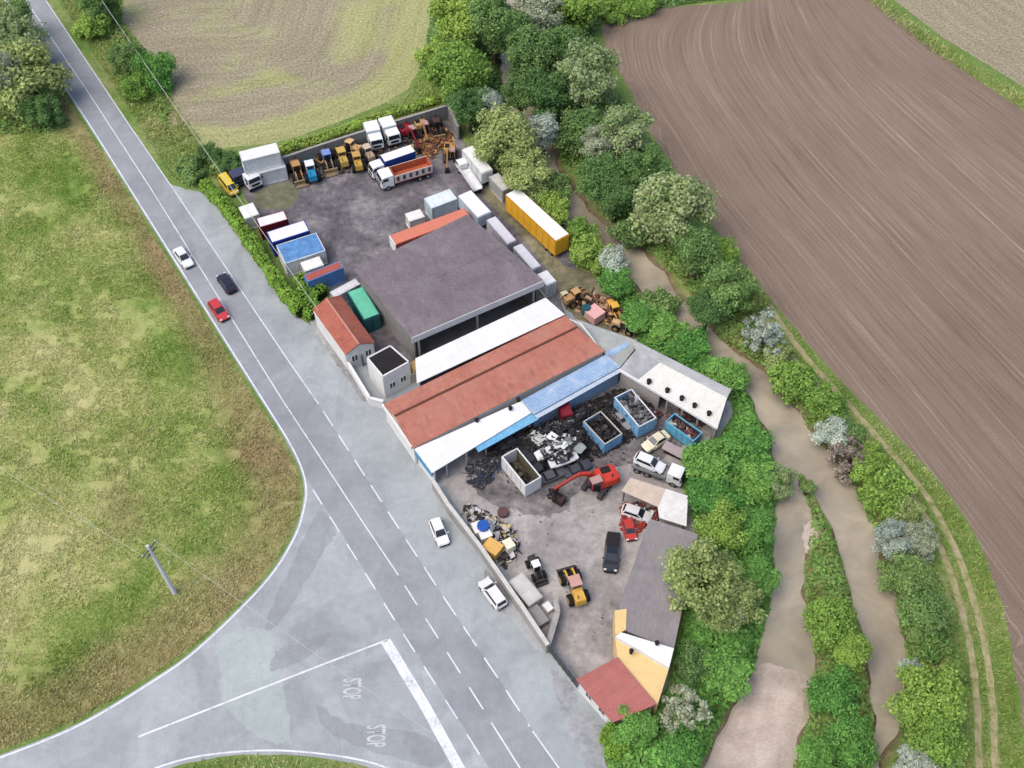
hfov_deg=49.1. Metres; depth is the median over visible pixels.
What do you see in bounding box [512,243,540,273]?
semi trailer
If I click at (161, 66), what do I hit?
tree
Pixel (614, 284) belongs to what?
shrub
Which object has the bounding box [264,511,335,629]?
asphalt patch
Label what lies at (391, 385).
window
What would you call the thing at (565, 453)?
scrap heap
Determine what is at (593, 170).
tree
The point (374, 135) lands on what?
truck
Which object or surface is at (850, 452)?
shrub
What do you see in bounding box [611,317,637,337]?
wheel loader
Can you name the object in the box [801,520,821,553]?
sand bank
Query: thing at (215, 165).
overhead cable
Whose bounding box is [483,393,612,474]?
scrap heap
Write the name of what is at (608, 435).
scrap
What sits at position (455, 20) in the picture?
tree
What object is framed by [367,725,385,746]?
stop marking
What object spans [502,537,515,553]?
crate
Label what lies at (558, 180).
shrub
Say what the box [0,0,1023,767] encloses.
ground
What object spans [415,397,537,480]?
porch
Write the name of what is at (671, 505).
shed
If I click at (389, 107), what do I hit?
field edge grass
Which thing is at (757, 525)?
shrub
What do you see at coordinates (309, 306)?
hedge
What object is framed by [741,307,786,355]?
shrub
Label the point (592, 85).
tree
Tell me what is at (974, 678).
dirt track
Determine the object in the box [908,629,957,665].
shrub
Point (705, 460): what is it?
shrub
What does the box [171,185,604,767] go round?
lay by
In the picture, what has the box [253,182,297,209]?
dirt patch
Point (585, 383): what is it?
workshop
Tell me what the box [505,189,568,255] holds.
semi trailer
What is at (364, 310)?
shipping container
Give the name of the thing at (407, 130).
excavator
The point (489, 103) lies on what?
poplar
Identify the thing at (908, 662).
shrub
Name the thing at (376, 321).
door
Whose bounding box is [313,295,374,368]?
house
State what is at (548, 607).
crate
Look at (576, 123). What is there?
tree
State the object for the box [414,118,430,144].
excavator
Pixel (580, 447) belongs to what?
car wreck
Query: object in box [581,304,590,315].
barrel
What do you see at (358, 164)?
wheel loader
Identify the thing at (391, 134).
truck
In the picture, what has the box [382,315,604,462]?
hall
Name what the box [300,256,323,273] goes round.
shipping container
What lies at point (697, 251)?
tree
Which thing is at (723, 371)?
shrub
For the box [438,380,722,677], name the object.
yard
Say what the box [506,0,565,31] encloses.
tree
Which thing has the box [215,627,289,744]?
asphalt patch
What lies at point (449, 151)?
excavator
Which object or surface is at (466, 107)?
tree
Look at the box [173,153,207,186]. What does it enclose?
shrub
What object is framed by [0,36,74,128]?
tree
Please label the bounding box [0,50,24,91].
tree
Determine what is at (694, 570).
tree
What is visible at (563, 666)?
gate
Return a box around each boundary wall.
[281,104,459,170]
[313,312,383,407]
[431,479,549,652]
[547,596,559,649]
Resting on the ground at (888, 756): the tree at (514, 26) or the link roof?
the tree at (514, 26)
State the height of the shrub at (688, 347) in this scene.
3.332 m
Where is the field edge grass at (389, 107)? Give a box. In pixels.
[197,33,451,174]
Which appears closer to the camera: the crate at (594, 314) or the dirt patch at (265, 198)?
the crate at (594, 314)
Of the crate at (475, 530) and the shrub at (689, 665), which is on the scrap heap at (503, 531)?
the crate at (475, 530)
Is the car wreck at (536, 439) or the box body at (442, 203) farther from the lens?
the box body at (442, 203)
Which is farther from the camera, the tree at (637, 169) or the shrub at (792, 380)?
the tree at (637, 169)
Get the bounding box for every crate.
[471,520,480,537]
[478,529,492,544]
[482,537,503,560]
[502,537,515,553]
[527,604,548,628]
[542,601,553,614]
[552,491,565,506]
[560,290,568,297]
[583,303,604,324]
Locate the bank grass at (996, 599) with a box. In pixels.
[762,306,1023,767]
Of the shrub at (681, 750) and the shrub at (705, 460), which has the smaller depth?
the shrub at (681, 750)
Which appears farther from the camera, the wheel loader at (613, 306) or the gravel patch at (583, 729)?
the wheel loader at (613, 306)
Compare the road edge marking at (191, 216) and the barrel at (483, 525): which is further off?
the road edge marking at (191, 216)
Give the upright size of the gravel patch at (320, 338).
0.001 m
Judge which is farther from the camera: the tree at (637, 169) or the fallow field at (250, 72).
the fallow field at (250, 72)
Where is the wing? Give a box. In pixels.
[619,339,730,439]
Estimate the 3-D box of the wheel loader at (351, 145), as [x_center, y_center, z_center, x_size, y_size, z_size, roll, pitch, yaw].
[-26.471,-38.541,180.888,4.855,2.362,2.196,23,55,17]
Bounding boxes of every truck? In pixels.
[363,120,384,150]
[367,145,415,179]
[376,156,432,190]
[378,115,401,146]
[454,157,482,193]
[631,463,686,487]
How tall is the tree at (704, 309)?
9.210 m
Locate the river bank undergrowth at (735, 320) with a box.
[559,52,965,767]
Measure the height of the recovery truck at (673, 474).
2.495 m
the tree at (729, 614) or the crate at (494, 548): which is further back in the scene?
the crate at (494, 548)
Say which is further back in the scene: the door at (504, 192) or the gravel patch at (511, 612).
the door at (504, 192)
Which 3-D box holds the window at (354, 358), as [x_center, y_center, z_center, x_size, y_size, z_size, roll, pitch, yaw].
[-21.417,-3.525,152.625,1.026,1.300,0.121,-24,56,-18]
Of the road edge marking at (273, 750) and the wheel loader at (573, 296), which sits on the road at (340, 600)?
the road edge marking at (273, 750)
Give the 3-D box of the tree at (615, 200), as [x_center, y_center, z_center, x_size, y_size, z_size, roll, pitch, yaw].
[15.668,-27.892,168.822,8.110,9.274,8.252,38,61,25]
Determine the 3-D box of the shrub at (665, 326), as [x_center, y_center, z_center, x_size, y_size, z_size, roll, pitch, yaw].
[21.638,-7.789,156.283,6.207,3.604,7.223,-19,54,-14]
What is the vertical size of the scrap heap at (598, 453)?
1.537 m
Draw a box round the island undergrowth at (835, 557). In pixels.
[793,473,873,767]
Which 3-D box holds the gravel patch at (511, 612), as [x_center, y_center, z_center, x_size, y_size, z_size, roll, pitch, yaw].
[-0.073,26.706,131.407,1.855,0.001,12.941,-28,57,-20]
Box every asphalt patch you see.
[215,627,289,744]
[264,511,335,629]
[269,632,330,671]
[315,703,447,766]
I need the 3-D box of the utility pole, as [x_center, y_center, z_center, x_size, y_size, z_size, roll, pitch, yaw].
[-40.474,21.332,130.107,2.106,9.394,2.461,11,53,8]
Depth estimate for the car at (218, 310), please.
159.08 m
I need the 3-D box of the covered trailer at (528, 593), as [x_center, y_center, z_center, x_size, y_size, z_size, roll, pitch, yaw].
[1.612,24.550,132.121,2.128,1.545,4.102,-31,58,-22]
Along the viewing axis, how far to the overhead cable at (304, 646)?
120.24 m
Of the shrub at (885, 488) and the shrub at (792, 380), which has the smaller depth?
the shrub at (885, 488)
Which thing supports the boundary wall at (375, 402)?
on the ground at (888, 756)
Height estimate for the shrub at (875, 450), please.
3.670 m
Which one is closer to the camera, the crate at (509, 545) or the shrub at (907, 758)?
the shrub at (907, 758)
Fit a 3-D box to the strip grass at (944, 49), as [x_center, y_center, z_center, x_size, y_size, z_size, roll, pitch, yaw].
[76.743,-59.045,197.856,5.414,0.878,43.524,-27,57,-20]
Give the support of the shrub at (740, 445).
on the ground at (888, 756)
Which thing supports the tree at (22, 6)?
on the meadow
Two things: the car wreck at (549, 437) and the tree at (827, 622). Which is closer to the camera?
the tree at (827, 622)
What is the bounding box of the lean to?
[415,298,564,386]
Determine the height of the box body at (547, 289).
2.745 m
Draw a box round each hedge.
[199,178,305,317]
[277,95,439,153]
[289,286,319,320]
[293,271,329,300]
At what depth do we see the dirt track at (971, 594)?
136.17 m
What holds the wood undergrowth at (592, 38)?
on the ground at (888, 756)
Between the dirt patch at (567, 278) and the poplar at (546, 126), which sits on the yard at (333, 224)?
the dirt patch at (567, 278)
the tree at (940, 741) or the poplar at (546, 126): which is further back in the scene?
the poplar at (546, 126)
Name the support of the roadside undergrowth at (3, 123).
on the meadow
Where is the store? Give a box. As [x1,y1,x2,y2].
[276,233,327,276]
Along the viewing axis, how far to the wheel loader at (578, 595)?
131.13 m
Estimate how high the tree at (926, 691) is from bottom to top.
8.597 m
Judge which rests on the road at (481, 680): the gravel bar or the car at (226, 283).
the car at (226, 283)
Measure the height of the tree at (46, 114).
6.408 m
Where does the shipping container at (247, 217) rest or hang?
on the ground at (888, 756)
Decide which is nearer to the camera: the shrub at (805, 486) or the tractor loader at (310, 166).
the shrub at (805, 486)
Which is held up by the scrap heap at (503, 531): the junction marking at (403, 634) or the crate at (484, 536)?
the crate at (484, 536)
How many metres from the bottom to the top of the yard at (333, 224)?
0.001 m
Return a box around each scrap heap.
[288,137,422,184]
[414,126,454,159]
[461,503,522,570]
[462,455,502,489]
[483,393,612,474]
[536,417,583,462]
[566,287,625,331]
[586,388,654,461]
[619,501,658,535]
[641,399,705,430]
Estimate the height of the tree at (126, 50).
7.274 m
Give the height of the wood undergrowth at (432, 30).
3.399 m
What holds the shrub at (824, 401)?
on the ground at (888, 756)
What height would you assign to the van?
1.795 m
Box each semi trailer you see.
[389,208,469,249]
[461,146,492,183]
[486,216,516,251]
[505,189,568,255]
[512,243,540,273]
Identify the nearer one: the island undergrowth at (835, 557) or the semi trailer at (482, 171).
the island undergrowth at (835, 557)
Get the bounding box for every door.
[365,318,373,331]
[373,315,380,329]
[503,190,506,201]
[547,284,550,296]
[551,282,555,294]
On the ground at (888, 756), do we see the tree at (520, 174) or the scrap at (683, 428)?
the tree at (520, 174)
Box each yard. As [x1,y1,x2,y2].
[242,112,575,366]
[310,300,732,726]
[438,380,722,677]
[468,385,681,517]
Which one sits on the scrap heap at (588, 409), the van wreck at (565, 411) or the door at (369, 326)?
the van wreck at (565, 411)
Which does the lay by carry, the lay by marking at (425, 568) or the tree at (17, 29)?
the lay by marking at (425, 568)
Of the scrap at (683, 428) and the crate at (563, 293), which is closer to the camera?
the scrap at (683, 428)
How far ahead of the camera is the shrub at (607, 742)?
119.96 m
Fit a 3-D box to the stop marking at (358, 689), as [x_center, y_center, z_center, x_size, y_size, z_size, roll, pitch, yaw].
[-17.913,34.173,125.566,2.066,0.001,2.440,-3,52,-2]
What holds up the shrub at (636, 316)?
on the ground at (888, 756)
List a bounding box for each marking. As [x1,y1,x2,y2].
[0,0,306,757]
[26,1,398,574]
[46,1,318,403]
[138,639,386,736]
[155,749,388,767]
[313,489,479,753]
[323,411,529,725]
[343,678,361,698]
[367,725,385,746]
[405,585,483,709]
[491,722,520,767]
[532,731,558,767]
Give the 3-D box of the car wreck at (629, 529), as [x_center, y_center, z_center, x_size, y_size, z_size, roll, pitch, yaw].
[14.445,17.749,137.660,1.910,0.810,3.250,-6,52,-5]
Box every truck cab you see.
[228,166,244,186]
[242,173,262,191]
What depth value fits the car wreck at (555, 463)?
142.49 m
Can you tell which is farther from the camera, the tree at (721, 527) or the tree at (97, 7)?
the tree at (97, 7)
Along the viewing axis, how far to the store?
164.23 m
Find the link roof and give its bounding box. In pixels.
[575,319,634,381]
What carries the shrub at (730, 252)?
on the ground at (888, 756)
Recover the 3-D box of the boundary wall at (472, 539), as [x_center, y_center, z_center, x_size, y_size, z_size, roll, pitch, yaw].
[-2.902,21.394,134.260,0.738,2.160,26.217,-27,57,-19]
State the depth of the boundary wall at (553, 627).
129.15 m
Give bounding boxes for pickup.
[602,531,620,573]
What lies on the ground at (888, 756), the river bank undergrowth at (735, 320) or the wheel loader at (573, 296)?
the river bank undergrowth at (735, 320)
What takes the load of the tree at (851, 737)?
on the ground at (888, 756)
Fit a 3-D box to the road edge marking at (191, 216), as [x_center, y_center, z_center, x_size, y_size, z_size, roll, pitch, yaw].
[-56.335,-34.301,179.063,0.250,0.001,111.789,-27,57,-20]
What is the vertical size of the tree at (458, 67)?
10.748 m
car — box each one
[172,246,194,269]
[207,298,229,322]
[216,272,237,294]
[428,516,449,547]
[478,576,507,610]
[620,503,652,523]
[632,451,665,473]
[641,429,670,452]
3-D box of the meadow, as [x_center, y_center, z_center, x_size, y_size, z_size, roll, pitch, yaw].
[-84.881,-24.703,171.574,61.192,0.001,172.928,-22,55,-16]
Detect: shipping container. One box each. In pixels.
[238,203,259,228]
[239,143,281,173]
[248,158,287,185]
[256,211,288,239]
[267,220,309,256]
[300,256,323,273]
[303,261,345,287]
[330,279,360,302]
[347,287,381,332]
[457,190,490,226]
[489,173,511,202]
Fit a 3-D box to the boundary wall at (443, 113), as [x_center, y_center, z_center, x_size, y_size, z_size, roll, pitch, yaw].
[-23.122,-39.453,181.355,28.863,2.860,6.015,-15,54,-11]
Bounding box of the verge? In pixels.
[172,754,368,767]
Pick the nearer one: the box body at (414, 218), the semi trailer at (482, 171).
the box body at (414, 218)
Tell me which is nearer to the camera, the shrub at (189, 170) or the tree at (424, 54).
the shrub at (189, 170)
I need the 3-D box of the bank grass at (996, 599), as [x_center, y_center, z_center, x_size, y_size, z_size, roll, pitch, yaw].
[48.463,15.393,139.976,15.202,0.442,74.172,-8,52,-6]
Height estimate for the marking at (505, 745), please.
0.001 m
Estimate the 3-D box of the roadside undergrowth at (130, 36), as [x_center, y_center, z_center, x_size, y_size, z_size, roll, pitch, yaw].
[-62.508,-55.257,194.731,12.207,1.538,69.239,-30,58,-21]
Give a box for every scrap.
[509,462,529,483]
[588,413,616,446]
[617,392,657,426]
[668,419,698,442]
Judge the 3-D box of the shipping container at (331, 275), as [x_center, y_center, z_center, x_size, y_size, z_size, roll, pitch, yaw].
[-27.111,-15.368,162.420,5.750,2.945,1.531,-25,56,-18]
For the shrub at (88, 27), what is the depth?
198.63 m
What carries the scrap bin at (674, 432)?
on the yard at (495, 492)
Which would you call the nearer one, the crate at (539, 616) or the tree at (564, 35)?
the crate at (539, 616)
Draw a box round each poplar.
[477,86,502,111]
[527,110,560,156]
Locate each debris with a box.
[275,153,457,247]
[479,385,675,493]
[485,489,615,641]
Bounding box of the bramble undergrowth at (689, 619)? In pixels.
[597,268,778,767]
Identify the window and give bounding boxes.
[351,354,358,362]
[365,348,371,356]
[389,380,395,388]
[400,374,406,382]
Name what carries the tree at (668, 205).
on the ground at (888, 756)
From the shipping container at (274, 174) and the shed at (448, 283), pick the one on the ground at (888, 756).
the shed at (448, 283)
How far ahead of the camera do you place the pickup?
134.46 m
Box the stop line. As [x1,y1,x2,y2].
[381,639,464,767]
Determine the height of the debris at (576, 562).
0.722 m
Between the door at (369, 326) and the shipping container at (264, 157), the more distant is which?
the shipping container at (264, 157)
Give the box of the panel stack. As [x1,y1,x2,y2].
[661,440,682,460]
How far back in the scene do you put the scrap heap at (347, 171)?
179.74 m
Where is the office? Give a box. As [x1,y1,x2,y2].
[367,345,410,397]
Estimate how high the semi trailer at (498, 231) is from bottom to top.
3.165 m
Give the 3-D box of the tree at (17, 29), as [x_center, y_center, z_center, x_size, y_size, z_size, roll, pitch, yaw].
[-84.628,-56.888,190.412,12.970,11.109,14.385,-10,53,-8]
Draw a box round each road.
[0,218,488,767]
[5,0,557,767]
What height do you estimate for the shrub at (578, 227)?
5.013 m
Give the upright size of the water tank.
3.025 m
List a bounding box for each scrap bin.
[501,448,541,497]
[583,411,622,453]
[613,389,656,438]
[664,413,702,447]
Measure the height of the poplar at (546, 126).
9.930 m
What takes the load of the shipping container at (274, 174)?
on the yard at (333, 224)
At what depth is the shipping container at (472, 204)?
169.34 m
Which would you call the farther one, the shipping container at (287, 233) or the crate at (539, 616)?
the shipping container at (287, 233)
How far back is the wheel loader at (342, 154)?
178.12 m
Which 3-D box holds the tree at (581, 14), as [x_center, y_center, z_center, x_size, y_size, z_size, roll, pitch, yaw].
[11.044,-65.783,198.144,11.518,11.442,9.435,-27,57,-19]
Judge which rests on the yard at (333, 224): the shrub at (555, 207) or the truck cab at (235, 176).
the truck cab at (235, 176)
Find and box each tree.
[0,0,33,32]
[0,2,54,62]
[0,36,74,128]
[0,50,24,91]
[14,87,66,127]
[75,0,123,19]
[105,37,148,76]
[128,50,179,94]
[411,35,446,64]
[419,35,491,101]
[426,0,491,45]
[443,85,491,133]
[466,0,523,64]
[471,99,538,174]
[495,9,535,51]
[497,139,554,191]
[499,74,535,113]
[505,22,559,79]
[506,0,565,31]
[516,64,576,118]
[542,24,590,72]
[548,0,612,35]
[548,35,622,109]
[550,103,603,159]
[574,150,629,203]
[578,123,619,159]
[586,176,639,223]
[596,103,655,159]
[616,142,673,189]
[626,168,723,244]
[659,532,747,619]
[671,223,723,279]
[684,287,725,331]
[690,493,749,552]
[695,573,767,634]
[701,259,760,316]
[794,735,838,767]
[800,593,860,657]
[803,661,864,721]
[821,712,882,767]
[831,627,874,674]
[881,660,969,728]
[884,550,937,600]
[893,585,955,641]
[898,707,970,767]
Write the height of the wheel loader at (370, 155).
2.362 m
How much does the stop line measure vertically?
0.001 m
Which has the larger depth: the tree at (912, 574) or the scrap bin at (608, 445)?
the scrap bin at (608, 445)
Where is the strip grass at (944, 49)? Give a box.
[869,0,1023,107]
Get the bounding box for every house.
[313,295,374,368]
[576,609,673,724]
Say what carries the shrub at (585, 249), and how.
on the ground at (888, 756)
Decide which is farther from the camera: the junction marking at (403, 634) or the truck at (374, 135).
the truck at (374, 135)
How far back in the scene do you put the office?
149.28 m
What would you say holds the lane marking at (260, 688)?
on the road at (340, 600)
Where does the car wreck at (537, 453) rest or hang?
on the scrap heap at (588, 409)
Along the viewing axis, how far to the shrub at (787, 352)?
152.17 m
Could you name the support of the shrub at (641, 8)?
on the ground at (888, 756)
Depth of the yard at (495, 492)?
142.39 m
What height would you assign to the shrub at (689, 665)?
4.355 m
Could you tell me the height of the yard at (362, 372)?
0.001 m
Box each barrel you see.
[477,520,489,531]
[497,506,508,517]
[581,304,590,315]
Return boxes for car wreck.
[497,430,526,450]
[521,449,543,472]
[529,430,545,446]
[534,445,564,460]
[540,466,566,484]
[542,431,567,450]
[547,450,578,468]
[563,433,586,453]
[565,459,592,478]
[612,409,630,429]
[621,517,637,541]
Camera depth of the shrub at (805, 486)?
140.63 m
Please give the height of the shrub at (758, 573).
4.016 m
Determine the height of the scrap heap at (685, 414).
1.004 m
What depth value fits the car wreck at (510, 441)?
145.16 m
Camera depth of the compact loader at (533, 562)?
133.41 m
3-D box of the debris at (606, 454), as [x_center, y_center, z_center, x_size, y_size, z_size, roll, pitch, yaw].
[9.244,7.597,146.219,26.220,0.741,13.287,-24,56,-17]
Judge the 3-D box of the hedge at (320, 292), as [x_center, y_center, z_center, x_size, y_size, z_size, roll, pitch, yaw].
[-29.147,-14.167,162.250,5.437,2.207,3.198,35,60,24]
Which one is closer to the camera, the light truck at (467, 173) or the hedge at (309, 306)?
the hedge at (309, 306)
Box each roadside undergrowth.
[0,101,71,134]
[78,0,229,179]
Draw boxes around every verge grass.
[60,0,214,187]
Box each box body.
[405,209,424,227]
[424,189,457,219]
[537,270,555,297]
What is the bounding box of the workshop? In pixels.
[522,355,620,427]
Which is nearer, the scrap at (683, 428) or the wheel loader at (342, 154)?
the scrap at (683, 428)
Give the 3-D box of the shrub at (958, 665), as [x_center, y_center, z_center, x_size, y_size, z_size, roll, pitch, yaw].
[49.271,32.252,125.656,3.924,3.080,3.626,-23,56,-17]
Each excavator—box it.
[397,121,421,153]
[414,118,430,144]
[442,142,457,172]
[546,464,620,501]
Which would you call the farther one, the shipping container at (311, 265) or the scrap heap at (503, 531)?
the shipping container at (311, 265)
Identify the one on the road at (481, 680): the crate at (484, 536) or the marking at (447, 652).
the marking at (447, 652)
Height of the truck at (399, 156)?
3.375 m
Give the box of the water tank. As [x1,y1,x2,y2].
[410,360,416,382]
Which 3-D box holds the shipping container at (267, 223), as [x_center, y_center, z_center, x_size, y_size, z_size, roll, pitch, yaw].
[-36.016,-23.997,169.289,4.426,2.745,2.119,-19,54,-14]
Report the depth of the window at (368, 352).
153.19 m
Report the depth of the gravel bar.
123.82 m
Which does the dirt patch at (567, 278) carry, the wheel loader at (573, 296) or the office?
the wheel loader at (573, 296)
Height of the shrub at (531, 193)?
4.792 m
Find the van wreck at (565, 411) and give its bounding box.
[558,402,572,419]
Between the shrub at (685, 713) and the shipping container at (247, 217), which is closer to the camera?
the shrub at (685, 713)
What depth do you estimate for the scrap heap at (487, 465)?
142.98 m
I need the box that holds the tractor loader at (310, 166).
[300,159,321,183]
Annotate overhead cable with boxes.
[2,469,141,554]
[102,1,318,310]
[155,540,447,743]
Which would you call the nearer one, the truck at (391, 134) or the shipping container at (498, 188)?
the shipping container at (498, 188)
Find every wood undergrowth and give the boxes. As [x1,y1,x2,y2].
[422,0,573,246]
[547,0,711,177]
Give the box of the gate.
[549,645,576,687]
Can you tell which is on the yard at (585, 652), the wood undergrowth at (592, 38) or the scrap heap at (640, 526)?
the scrap heap at (640, 526)
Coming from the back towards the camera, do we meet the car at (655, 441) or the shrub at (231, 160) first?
the shrub at (231, 160)
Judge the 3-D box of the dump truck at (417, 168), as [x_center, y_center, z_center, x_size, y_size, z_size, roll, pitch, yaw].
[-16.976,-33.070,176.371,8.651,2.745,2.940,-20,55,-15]
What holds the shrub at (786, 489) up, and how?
on the ground at (888, 756)
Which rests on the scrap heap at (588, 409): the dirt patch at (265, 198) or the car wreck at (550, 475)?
the car wreck at (550, 475)
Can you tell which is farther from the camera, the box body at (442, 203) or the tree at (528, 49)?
the tree at (528, 49)
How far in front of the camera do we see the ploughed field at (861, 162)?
174.49 m
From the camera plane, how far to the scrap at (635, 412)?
146.85 m
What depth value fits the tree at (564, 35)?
186.59 m
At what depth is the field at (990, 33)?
202.87 m
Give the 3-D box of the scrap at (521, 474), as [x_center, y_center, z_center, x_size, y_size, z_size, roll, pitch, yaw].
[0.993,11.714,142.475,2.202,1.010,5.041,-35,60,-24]
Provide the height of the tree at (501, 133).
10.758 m
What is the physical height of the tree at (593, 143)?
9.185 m
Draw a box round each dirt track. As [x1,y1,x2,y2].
[759,307,982,767]
[765,296,998,767]
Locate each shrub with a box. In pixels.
[71,9,113,39]
[118,69,157,102]
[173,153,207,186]
[196,140,223,166]
[215,149,244,174]
[522,182,550,203]
[535,187,571,224]
[539,168,572,199]
[565,215,599,239]
[568,231,614,275]
[595,0,630,25]
[597,267,635,297]
[598,244,630,274]
[598,719,632,761]
[604,211,649,249]
[609,704,659,747]
[619,298,661,334]
[621,0,660,20]
[634,285,683,313]
[648,310,691,342]
[651,729,704,767]
[658,681,713,733]
[663,325,711,366]
[673,639,713,686]
[680,437,733,483]
[686,477,745,513]
[700,640,755,703]
[705,355,750,392]
[712,234,741,268]
[719,423,775,473]
[728,505,773,556]
[732,599,752,626]
[735,287,771,314]
[738,458,783,501]
[738,551,782,595]
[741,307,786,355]
[763,341,794,369]
[767,359,818,404]
[768,460,799,501]
[798,479,818,495]
[799,381,849,422]
[809,414,851,454]
[825,435,868,484]
[827,412,867,446]
[848,452,886,482]
[854,460,917,519]
[860,439,889,463]
[871,516,918,561]
[874,559,903,592]
[883,493,925,527]
[892,743,943,767]
[893,518,939,562]
[897,658,925,671]
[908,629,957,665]
[932,655,968,684]
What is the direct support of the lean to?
on the ground at (888, 756)
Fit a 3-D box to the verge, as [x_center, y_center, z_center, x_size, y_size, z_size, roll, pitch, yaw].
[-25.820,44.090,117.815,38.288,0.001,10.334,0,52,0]
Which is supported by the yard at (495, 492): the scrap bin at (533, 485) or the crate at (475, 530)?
the scrap bin at (533, 485)
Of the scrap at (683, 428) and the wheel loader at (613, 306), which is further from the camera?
the wheel loader at (613, 306)
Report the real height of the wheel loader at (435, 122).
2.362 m
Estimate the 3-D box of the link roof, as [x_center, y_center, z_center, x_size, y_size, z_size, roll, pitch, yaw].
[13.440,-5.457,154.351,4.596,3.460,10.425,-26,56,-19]
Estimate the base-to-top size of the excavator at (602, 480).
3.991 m
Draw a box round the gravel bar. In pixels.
[706,663,808,767]
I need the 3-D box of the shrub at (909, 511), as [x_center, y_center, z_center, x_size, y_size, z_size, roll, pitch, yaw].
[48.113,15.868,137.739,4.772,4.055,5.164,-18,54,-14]
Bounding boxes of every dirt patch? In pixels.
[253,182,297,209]
[482,185,634,339]
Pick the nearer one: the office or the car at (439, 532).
the car at (439, 532)
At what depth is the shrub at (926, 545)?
133.16 m
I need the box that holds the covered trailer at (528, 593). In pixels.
[508,572,542,608]
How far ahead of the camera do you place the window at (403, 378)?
150.30 m
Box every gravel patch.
[312,329,367,401]
[484,570,544,653]
[550,669,607,767]
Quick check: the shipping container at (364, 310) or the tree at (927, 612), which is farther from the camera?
the shipping container at (364, 310)
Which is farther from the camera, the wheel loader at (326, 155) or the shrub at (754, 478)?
the wheel loader at (326, 155)
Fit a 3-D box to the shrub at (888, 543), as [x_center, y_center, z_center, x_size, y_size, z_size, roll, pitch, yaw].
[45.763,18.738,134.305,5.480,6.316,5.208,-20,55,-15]
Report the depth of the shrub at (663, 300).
158.49 m
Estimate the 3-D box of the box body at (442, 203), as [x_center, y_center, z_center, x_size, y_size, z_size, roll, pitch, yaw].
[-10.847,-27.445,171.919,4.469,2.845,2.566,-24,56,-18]
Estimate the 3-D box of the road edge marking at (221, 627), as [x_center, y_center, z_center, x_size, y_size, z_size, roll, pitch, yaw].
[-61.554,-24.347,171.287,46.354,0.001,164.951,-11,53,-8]
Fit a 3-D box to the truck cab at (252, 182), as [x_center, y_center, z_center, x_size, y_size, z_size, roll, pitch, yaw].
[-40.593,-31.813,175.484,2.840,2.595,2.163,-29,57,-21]
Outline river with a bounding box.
[499,0,905,767]
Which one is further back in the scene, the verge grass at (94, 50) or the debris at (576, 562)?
the verge grass at (94, 50)
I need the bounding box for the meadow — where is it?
[0,7,300,749]
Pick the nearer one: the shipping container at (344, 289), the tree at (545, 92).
the shipping container at (344, 289)
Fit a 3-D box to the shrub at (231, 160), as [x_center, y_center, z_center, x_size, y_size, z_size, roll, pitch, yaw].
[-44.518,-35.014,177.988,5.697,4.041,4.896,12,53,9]
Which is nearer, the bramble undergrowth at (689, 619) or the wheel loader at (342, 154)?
the bramble undergrowth at (689, 619)
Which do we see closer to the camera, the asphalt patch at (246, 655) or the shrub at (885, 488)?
the asphalt patch at (246, 655)
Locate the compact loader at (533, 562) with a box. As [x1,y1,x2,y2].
[525,554,548,587]
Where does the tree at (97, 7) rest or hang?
on the ground at (888, 756)
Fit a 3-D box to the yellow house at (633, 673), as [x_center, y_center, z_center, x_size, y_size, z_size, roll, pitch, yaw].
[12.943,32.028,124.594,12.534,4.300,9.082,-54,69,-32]
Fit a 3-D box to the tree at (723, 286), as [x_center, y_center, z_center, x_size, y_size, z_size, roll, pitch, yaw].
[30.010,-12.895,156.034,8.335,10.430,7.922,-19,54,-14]
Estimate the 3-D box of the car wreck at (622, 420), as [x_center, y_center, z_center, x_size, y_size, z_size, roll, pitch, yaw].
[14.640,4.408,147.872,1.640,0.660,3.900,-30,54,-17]
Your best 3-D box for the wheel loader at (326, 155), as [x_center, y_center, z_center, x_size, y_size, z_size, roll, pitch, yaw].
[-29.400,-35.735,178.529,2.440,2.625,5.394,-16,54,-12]
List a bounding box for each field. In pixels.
[120,0,433,148]
[601,0,1023,732]
[895,0,1023,86]
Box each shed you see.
[354,215,543,359]
[619,519,697,650]
[622,478,687,528]
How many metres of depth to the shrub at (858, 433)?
144.12 m
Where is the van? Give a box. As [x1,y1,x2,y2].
[218,172,238,196]
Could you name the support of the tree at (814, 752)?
on the ground at (888, 756)
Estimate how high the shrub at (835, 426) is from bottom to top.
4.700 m
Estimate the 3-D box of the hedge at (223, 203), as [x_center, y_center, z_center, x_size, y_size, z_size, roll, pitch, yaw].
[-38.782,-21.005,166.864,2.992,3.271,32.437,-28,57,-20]
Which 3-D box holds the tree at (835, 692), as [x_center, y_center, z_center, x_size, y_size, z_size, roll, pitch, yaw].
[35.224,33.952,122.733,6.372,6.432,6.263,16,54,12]
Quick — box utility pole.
[142,540,176,594]
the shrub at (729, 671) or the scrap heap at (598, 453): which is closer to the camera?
the shrub at (729, 671)
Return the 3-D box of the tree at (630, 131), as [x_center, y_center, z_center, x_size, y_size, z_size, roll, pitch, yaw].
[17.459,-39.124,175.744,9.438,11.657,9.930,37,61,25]
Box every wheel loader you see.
[286,156,309,188]
[317,145,338,176]
[332,146,351,169]
[343,138,361,156]
[348,150,366,172]
[360,143,377,163]
[428,114,445,140]
[556,565,590,606]
[562,287,591,308]
[606,298,622,321]
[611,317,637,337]

